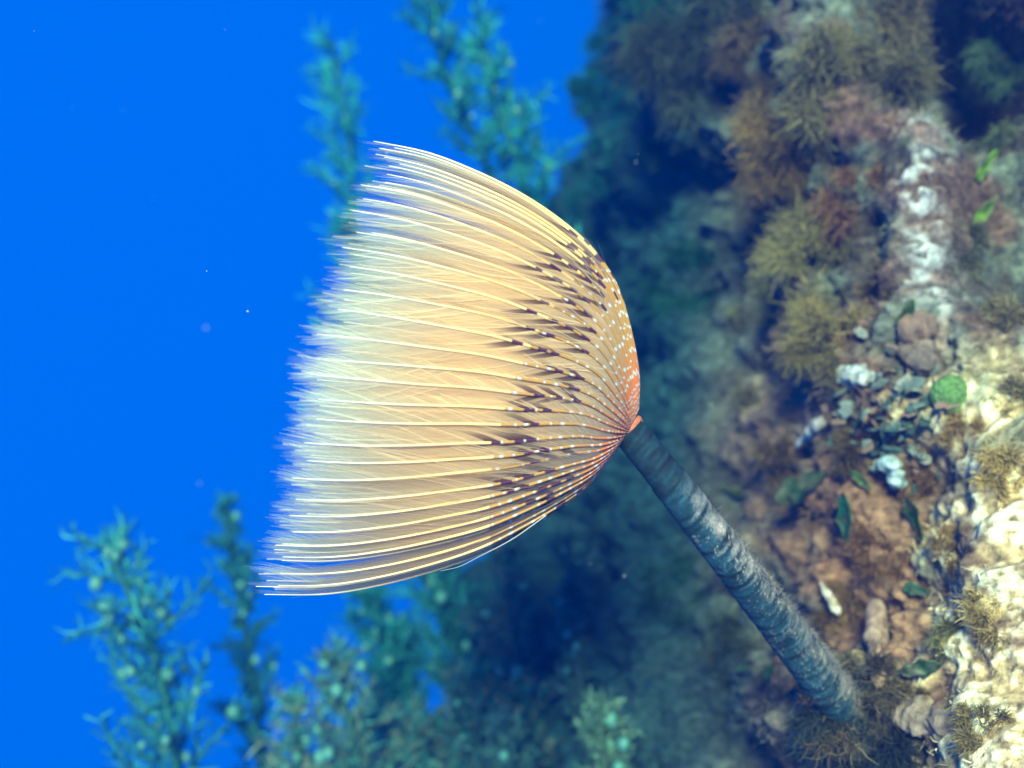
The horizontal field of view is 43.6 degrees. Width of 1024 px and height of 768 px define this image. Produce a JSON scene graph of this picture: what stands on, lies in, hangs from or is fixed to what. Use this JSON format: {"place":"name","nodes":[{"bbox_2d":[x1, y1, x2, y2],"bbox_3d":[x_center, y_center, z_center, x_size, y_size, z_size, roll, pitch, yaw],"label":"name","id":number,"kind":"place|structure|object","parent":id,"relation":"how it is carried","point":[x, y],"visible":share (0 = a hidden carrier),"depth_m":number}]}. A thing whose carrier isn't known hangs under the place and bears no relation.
{"place":"outdoors","nodes":[
{"label":"outdoors","id":0,"kind":"place"},
{"bbox_2d":[0,0,605,767],"label":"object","id":1,"kind":"structure","parent":0,"point":[115,388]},
{"bbox_2d":[280,740,459,767],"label":"reef ledge","id":2,"kind":"object","parent":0,"point":[336,758],"visible":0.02,"depth_m":9.05},
{"bbox_2d":[44,505,257,767],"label":"seaweed","id":3,"kind":"object","parent":2,"relation":"on","point":[173,739],"visible":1,"depth_m":6.55},
{"bbox_2d":[186,485,286,767],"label":"seaweed","id":4,"kind":"object","parent":2,"relation":"on","point":[250,683],"visible":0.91,"depth_m":7.58},
{"bbox_2d":[246,674,342,767],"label":"seaweed","id":5,"kind":"object","parent":2,"relation":"on","point":[300,741],"visible":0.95,"depth_m":6.96},
{"bbox_2d":[292,624,429,767],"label":"seaweed","id":6,"kind":"object","parent":2,"relation":"on","point":[339,698],"visible":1,"depth_m":6.77},
{"bbox_2d":[292,10,475,686],"bbox_3d":[-0.647,0.002,8.797,1.718,4.886,1.022,0,0,-20],"label":"seaweed","id":7,"kind":"object","parent":2,"relation":"on","point":[347,123],"visible":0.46,"depth_m":8.51},
{"bbox_2d":[328,568,448,767],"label":"seaweed","id":8,"kind":"object","parent":2,"relation":"on","point":[385,660],"visible":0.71,"depth_m":7.58},
{"bbox_2d":[334,607,444,767],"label":"seaweed","id":9,"kind":"object","parent":2,"relation":"on","point":[413,636],"visible":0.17,"depth_m":7.89},
{"bbox_2d":[375,681,467,767],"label":"seaweed","id":10,"kind":"object","parent":2,"relation":"on","point":[423,737],"visible":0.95,"depth_m":6.88},
{"bbox_2d":[382,545,536,767],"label":"seaweed","id":11,"kind":"object","parent":2,"relation":"on","point":[442,601],"visible":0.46,"depth_m":7.48},
{"bbox_2d":[418,648,512,767],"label":"seaweed","id":12,"kind":"object","parent":2,"relation":"on","point":[459,698],"visible":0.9,"depth_m":6.87},
{"bbox_2d":[453,702,545,767],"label":"seaweed","id":13,"kind":"object","parent":2,"relation":"on","point":[499,755],"visible":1,"depth_m":6.56},
{"bbox_2d":[499,624,572,725],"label":"seaweed","id":14,"kind":"object","parent":2,"relation":"on","point":[540,672],"visible":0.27,"depth_m":7.26},
{"bbox_2d":[154,20,1021,697],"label":"drifting specks","id":15,"kind":"object","parent":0,"point":[354,312],"visible":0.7,"depth_m":4.92},
{"bbox_2d":[443,0,1023,767],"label":"rock wall","id":16,"kind":"structure","parent":0,"point":[997,540],"depth_m":5.79},
{"bbox_2d":[389,0,546,245],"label":"seaweed","id":17,"kind":"object","parent":16,"relation":"attached to","point":[436,12],"visible":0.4,"depth_m":7.98},
{"bbox_2d":[448,535,578,767],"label":"seaweed","id":18,"kind":"object","parent":16,"relation":"attached to","point":[513,590],"visible":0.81,"depth_m":6.97},
{"bbox_2d":[442,0,589,243],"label":"seaweed","id":19,"kind":"object","parent":16,"relation":"attached to","point":[492,73],"visible":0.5,"depth_m":7.94},
{"bbox_2d":[246,141,866,741],"bbox_3d":[0.378,0.383,4.248,2.522,2.270,0.986,0,0,-15],"label":"feather duster worm","id":20,"kind":"object","parent":16,"relation":"attached to","point":[522,365],"visible":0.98,"depth_m":3.77},
{"bbox_2d":[541,509,603,766],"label":"seaweed","id":21,"kind":"object","parent":16,"relation":"attached to","point":[571,636],"visible":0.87,"depth_m":6.67},
{"bbox_2d":[556,174,596,220],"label":"algae tuft","id":22,"kind":"object","parent":16,"relation":"attached to","point":[576,212],"visible":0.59,"depth_m":8.57},
{"bbox_2d":[559,69,606,118],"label":"algae tuft","id":23,"kind":"object","parent":16,"relation":"attached to","point":[588,89],"visible":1,"depth_m":8.01},
{"bbox_2d":[561,120,627,200],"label":"algae tuft","id":24,"kind":"object","parent":16,"relation":"attached to","point":[594,142],"visible":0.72,"depth_m":7.43},
{"bbox_2d":[577,11,620,93],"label":"algae tuft","id":25,"kind":"object","parent":16,"relation":"attached to","point":[594,43],"visible":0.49,"depth_m":9.37},
{"bbox_2d":[573,684,643,767],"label":"seaweed","id":26,"kind":"object","parent":16,"relation":"attached to","point":[603,716],"visible":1,"depth_m":5.97},
{"bbox_2d":[601,73,636,136],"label":"algae tuft","id":27,"kind":"object","parent":16,"relation":"attached to","point":[617,107],"visible":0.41,"depth_m":9.28},
{"bbox_2d":[606,0,635,39],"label":"algae tuft","id":28,"kind":"object","parent":16,"relation":"attached to","point":[626,18],"visible":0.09,"depth_m":8.57},
{"bbox_2d":[613,0,682,100],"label":"algae tuft","id":29,"kind":"object","parent":16,"relation":"attached to","point":[648,4],"visible":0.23,"depth_m":6.62},
{"bbox_2d":[630,540,710,637],"bbox_3d":[0.805,1.001,6.472,0.524,0.543,0.364,0,0,0],"label":"algae tuft","id":30,"kind":"object","parent":16,"relation":"attached to","point":[681,570],"visible":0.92,"depth_m":6.43},
{"bbox_2d":[622,235,724,330],"bbox_3d":[0.889,-0.530,6.902,0.600,0.579,0.467,0,0,0],"label":"algae tuft","id":31,"kind":"object","parent":16,"relation":"attached to","point":[675,257],"visible":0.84,"depth_m":6.86},
{"bbox_2d":[593,0,778,153],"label":"algae tuft","id":32,"kind":"object","parent":16,"relation":"attached to","point":[653,52],"visible":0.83,"depth_m":6.27},
{"bbox_2d":[696,603,764,701],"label":"algae tuft","id":33,"kind":"object","parent":16,"relation":"attached to","point":[728,624],"visible":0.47,"depth_m":5.99},
{"bbox_2d":[721,485,746,499],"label":"blade alga","id":34,"kind":"object","parent":16,"relation":"attached to","point":[735,491],"visible":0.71,"depth_m":6.30},
{"bbox_2d":[695,0,780,111],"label":"algae tuft","id":35,"kind":"object","parent":16,"relation":"attached to","point":[740,37],"visible":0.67,"depth_m":6.06},
{"bbox_2d":[468,0,1023,767],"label":"algal turf","id":36,"kind":"structure","parent":16,"relation":"on","point":[756,334],"depth_m":6.00},
{"bbox_2d":[735,665,752,670],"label":"blade alga","id":37,"kind":"object","parent":36,"relation":"attached to","point":[744,668],"visible":1,"depth_m":5.62},
{"bbox_2d":[718,261,775,336],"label":"algae tuft","id":38,"kind":"object","parent":16,"relation":"attached to","point":[759,287],"visible":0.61,"depth_m":6.33},
{"bbox_2d":[725,360,778,439],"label":"algae tuft","id":39,"kind":"object","parent":16,"relation":"attached to","point":[742,397],"visible":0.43,"depth_m":6.15},
{"bbox_2d":[759,664,773,683],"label":"blade alga","id":40,"kind":"object","parent":16,"relation":"attached to","point":[766,674],"visible":1,"depth_m":5.25},
{"bbox_2d":[714,85,836,212],"bbox_3d":[1.235,-1.072,5.664,0.685,0.637,0.435,0,0,23],"label":"algae tuft","id":41,"kind":"object","parent":16,"relation":"attached to","point":[766,177],"visible":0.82,"depth_m":5.67},
{"bbox_2d":[742,422,809,497],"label":"algae tuft","id":42,"kind":"object","parent":16,"relation":"attached to","point":[763,454],"visible":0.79,"depth_m":5.70},
{"bbox_2d":[757,175,815,239],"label":"algae tuft","id":43,"kind":"object","parent":16,"relation":"attached to","point":[772,216],"visible":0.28,"depth_m":5.86},
{"bbox_2d":[773,470,826,505],"bbox_3d":[1.195,0.430,5.318,0.224,0.157,0.060,0,0,33],"label":"blade alga","id":44,"kind":"object","parent":16,"relation":"attached to","point":[791,491],"visible":1,"depth_m":5.33},
{"bbox_2d":[789,470,820,539],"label":"algae tuft","id":45,"kind":"object","parent":16,"relation":"attached to","point":[805,510],"visible":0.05,"depth_m":5.53},
{"bbox_2d":[795,416,826,450],"bbox_3d":[1.249,0.210,5.375,0.064,0.160,0.397,0,0,-3],"label":"coralline finger","id":46,"kind":"object","parent":16,"relation":"attached to","point":[815,428],"visible":1,"depth_m":5.29},
{"bbox_2d":[745,186,878,337],"bbox_3d":[1.337,-0.504,5.537,0.681,0.738,0.540,0,0,0],"label":"algae tuft","id":47,"kind":"object","parent":16,"relation":"attached to","point":[791,249],"visible":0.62,"depth_m":5.45},
{"bbox_2d":[764,286,877,403],"bbox_3d":[1.287,-0.169,5.228,0.492,0.505,0.475,0,0,0],"label":"algae tuft","id":48,"kind":"object","parent":16,"relation":"attached to","point":[814,320],"visible":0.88,"depth_m":5.21},
{"bbox_2d":[819,581,840,614],"bbox_3d":[1.287,0.867,5.182,0.085,0.135,0.049,0,0,0],"label":"white shell","id":49,"kind":"object","parent":16,"relation":"on","point":[835,607],"visible":1,"depth_m":5.17},
{"bbox_2d":[803,568,865,639],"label":"algae tuft","id":50,"kind":"object","parent":16,"relation":"attached to","point":[822,618],"visible":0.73,"depth_m":5.22},
{"bbox_2d":[786,661,896,767],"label":"algae tuft","id":51,"kind":"object","parent":16,"relation":"attached to","point":[845,738],"visible":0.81,"depth_m":4.49},
{"bbox_2d":[822,642,860,683],"bbox_3d":[1.240,1.109,4.961,0.146,0.169,0.563,0,0,-7],"label":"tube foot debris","id":52,"kind":"object","parent":16,"relation":"attached to","point":[828,649],"visible":0.02,"depth_m":4.94},
{"bbox_2d":[836,493,851,541],"bbox_3d":[1.314,0.526,5.043,0.027,0.192,0.104,0,0,-15],"label":"blade alga","id":53,"kind":"object","parent":16,"relation":"attached to","point":[844,518],"visible":1,"depth_m":5.05},
{"bbox_2d":[787,655,901,767],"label":"algae tuft","id":54,"kind":"object","parent":16,"relation":"attached to","point":[881,696],"visible":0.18,"depth_m":4.64},
{"bbox_2d":[769,655,929,767],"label":"algae tuft","id":55,"kind":"object","parent":16,"relation":"attached to","point":[895,755],"visible":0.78,"depth_m":4.54},
{"bbox_2d":[745,0,955,170],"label":"algae tuft","id":56,"kind":"object","parent":16,"relation":"attached to","point":[833,50],"visible":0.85,"depth_m":5.44},
{"bbox_2d":[801,155,900,264],"bbox_3d":[1.480,-0.720,5.368,0.532,0.460,0.482,0,0,0],"label":"algae tuft","id":57,"kind":"object","parent":16,"relation":"attached to","point":[841,218],"visible":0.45,"depth_m":5.31},
{"bbox_2d":[822,421,880,485],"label":"algae tuft","id":58,"kind":"object","parent":16,"relation":"attached to","point":[845,461],"visible":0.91,"depth_m":5.11},
{"bbox_2d":[836,364,874,389],"bbox_3d":[1.361,-0.029,5.042,0.111,0.104,0.170,0,0,-21],"label":"sponge lump","id":59,"kind":"object","parent":16,"relation":"on","point":[857,375],"visible":0.98,"depth_m":5.01},
{"bbox_2d":[850,470,871,490],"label":"blade alga","id":60,"kind":"object","parent":16,"relation":"attached to","point":[860,478],"visible":0.98,"depth_m":5.06},
{"bbox_2d":[852,649,869,678],"bbox_3d":[1.321,1.055,4.823,0.072,0.081,0.186,0,0,0],"label":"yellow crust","id":61,"kind":"object","parent":16,"relation":"on","point":[862,652],"visible":0.34,"depth_m":4.80},
{"bbox_2d":[809,628,916,759],"bbox_3d":[1.269,1.122,4.602,0.447,0.478,0.364,0,0,0],"label":"algae tuft","id":62,"kind":"object","parent":16,"relation":"attached to","point":[880,663],"visible":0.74,"depth_m":4.57},
{"bbox_2d":[849,251,893,308],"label":"algae tuft","id":63,"kind":"object","parent":16,"relation":"attached to","point":[867,288],"visible":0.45,"depth_m":5.17},
{"bbox_2d":[863,598,888,687],"bbox_3d":[1.366,0.963,4.799,0.098,0.270,0.392,0,0,14],"label":"sponge finger","id":64,"kind":"object","parent":16,"relation":"attached to","point":[875,611],"visible":0.69,"depth_m":4.81},
{"bbox_2d":[834,516,918,589],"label":"algae tuft","id":65,"kind":"object","parent":16,"relation":"attached to","point":[864,540],"visible":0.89,"depth_m":4.98},
{"bbox_2d":[823,0,942,59],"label":"algae tuft","id":66,"kind":"object","parent":16,"relation":"attached to","point":[897,15],"visible":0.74,"depth_m":5.75},
{"bbox_2d":[877,454,907,489],"bbox_3d":[1.486,0.343,4.979,0.120,0.141,0.099,0,0,-33],"label":"coralline stub","id":67,"kind":"object","parent":16,"relation":"attached to","point":[888,465],"visible":1,"depth_m":4.96},
{"bbox_2d":[827,326,963,496],"bbox_3d":[1.452,0.103,4.958,0.272,0.668,0.614,0,0,-39],"label":"calcareous alga knot","id":68,"kind":"object","parent":16,"relation":"attached to","point":[907,383],"visible":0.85,"depth_m":4.91},
{"bbox_2d":[895,299,914,325],"bbox_3d":[1.519,-0.269,4.945,0.076,0.120,0.051,0,0,19],"label":"blade alga","id":69,"kind":"object","parent":16,"relation":"attached to","point":[909,307],"visible":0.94,"depth_m":4.94},
{"bbox_2d":[881,675,939,740],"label":"algae tuft","id":70,"kind":"object","parent":16,"relation":"attached to","point":[918,691],"visible":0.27,"depth_m":4.55},
{"bbox_2d":[903,497,922,541],"bbox_3d":[1.533,0.519,4.910,0.050,0.169,0.083,0,0,-40],"label":"blade alga","id":71,"kind":"object","parent":16,"relation":"attached to","point":[910,510],"visible":0.99,"depth_m":4.91},
{"bbox_2d":[881,449,945,505],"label":"algae tuft","id":72,"kind":"object","parent":16,"relation":"attached to","point":[926,476],"visible":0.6,"depth_m":4.98},
{"bbox_2d":[896,339,936,376],"bbox_3d":[1.563,-0.106,4.914,0.154,0.157,0.173,0,0,0],"label":"tan crust","id":73,"kind":"object","parent":16,"relation":"attached to","point":[919,356],"visible":0.98,"depth_m":4.87},
{"bbox_2d":[903,582,930,596],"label":"blade alga","id":74,"kind":"object","parent":16,"relation":"attached to","point":[912,588],"visible":1,"depth_m":4.86},
{"bbox_2d":[896,309,939,344],"bbox_3d":[1.571,-0.211,4.954,0.166,0.160,0.124,0,0,0],"label":"pink crust","id":75,"kind":"object","parent":16,"relation":"attached to","point":[918,324],"visible":0.98,"depth_m":4.92},
{"bbox_2d":[901,659,941,677],"bbox_3d":[1.438,0.998,4.490,0.143,0.071,0.023,0,0,19],"label":"blade alga","id":76,"kind":"object","parent":16,"relation":"attached to","point":[923,668],"visible":1,"depth_m":4.49},
{"bbox_2d":[889,695,954,737],"bbox_3d":[1.438,1.166,4.426,0.150,0.154,0.352,0,0,-20],"label":"rock","id":77,"kind":"object","parent":16,"relation":"attached to","point":[918,717],"visible":0.77,"depth_m":4.39},
{"bbox_2d":[921,519,960,581],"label":"algae tuft","id":78,"kind":"object","parent":16,"relation":"attached to","point":[951,547],"visible":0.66,"depth_m":4.68},
{"bbox_2d":[919,605,963,664],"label":"algae tuft","id":79,"kind":"object","parent":16,"relation":"attached to","point":[947,627],"visible":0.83,"depth_m":4.44},
{"bbox_2d":[929,375,967,413],"bbox_3d":[1.637,0.040,4.799,0.144,0.149,0.115,0,0,0],"label":"green ball alga","id":80,"kind":"object","parent":16,"relation":"attached to","point":[950,389],"visible":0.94,"depth_m":4.76},
{"bbox_2d":[930,409,991,461],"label":"algae tuft","id":81,"kind":"object","parent":16,"relation":"attached to","point":[952,422],"visible":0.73,"depth_m":4.74},
{"bbox_2d":[943,208,995,283],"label":"algae tuft","id":82,"kind":"object","parent":16,"relation":"attached to","point":[982,241],"visible":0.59,"depth_m":5.12},
{"bbox_2d":[940,694,1016,767],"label":"algae tuft","id":83,"kind":"object","parent":16,"relation":"attached to","point":[968,742],"visible":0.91,"depth_m":4.09},
{"bbox_2d":[946,576,1018,658],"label":"algae tuft","id":84,"kind":"object","parent":16,"relation":"attached to","point":[978,618],"visible":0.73,"depth_m":4.25},
{"bbox_2d":[973,195,998,225],"bbox_3d":[1.922,-0.703,5.196,0.100,0.125,0.044,0,0,9],"label":"blade alga","id":85,"kind":"object","parent":16,"relation":"attached to","point":[984,211],"visible":0.89,"depth_m":5.20},
{"bbox_2d":[951,24,1023,111],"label":"algae tuft","id":86,"kind":"object","parent":16,"relation":"attached to","point":[985,56],"visible":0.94,"depth_m":6.05},
{"bbox_2d":[976,149,998,180],"bbox_3d":[1.965,-0.907,5.302,0.095,0.130,0.045,0,0,0],"label":"blade alga","id":87,"kind":"object","parent":16,"relation":"attached to","point":[984,168],"visible":1,"depth_m":5.30},
{"bbox_2d":[966,114,1023,162],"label":"algae tuft","id":88,"kind":"object","parent":16,"relation":"attached to","point":[996,137],"visible":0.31,"depth_m":5.63},
{"bbox_2d":[967,433,1023,510],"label":"algae tuft","id":89,"kind":"object","parent":16,"relation":"attached to","point":[993,458],"visible":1,"depth_m":4.44},
{"bbox_2d":[975,365,1023,422],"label":"algae tuft","id":90,"kind":"object","parent":16,"relation":"attached to","point":[1013,382],"visible":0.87,"depth_m":4.63},
{"bbox_2d":[977,285,1023,339],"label":"algae tuft","id":91,"kind":"object","parent":16,"relation":"attached to","point":[1006,310],"visible":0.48,"depth_m":4.88}
]}

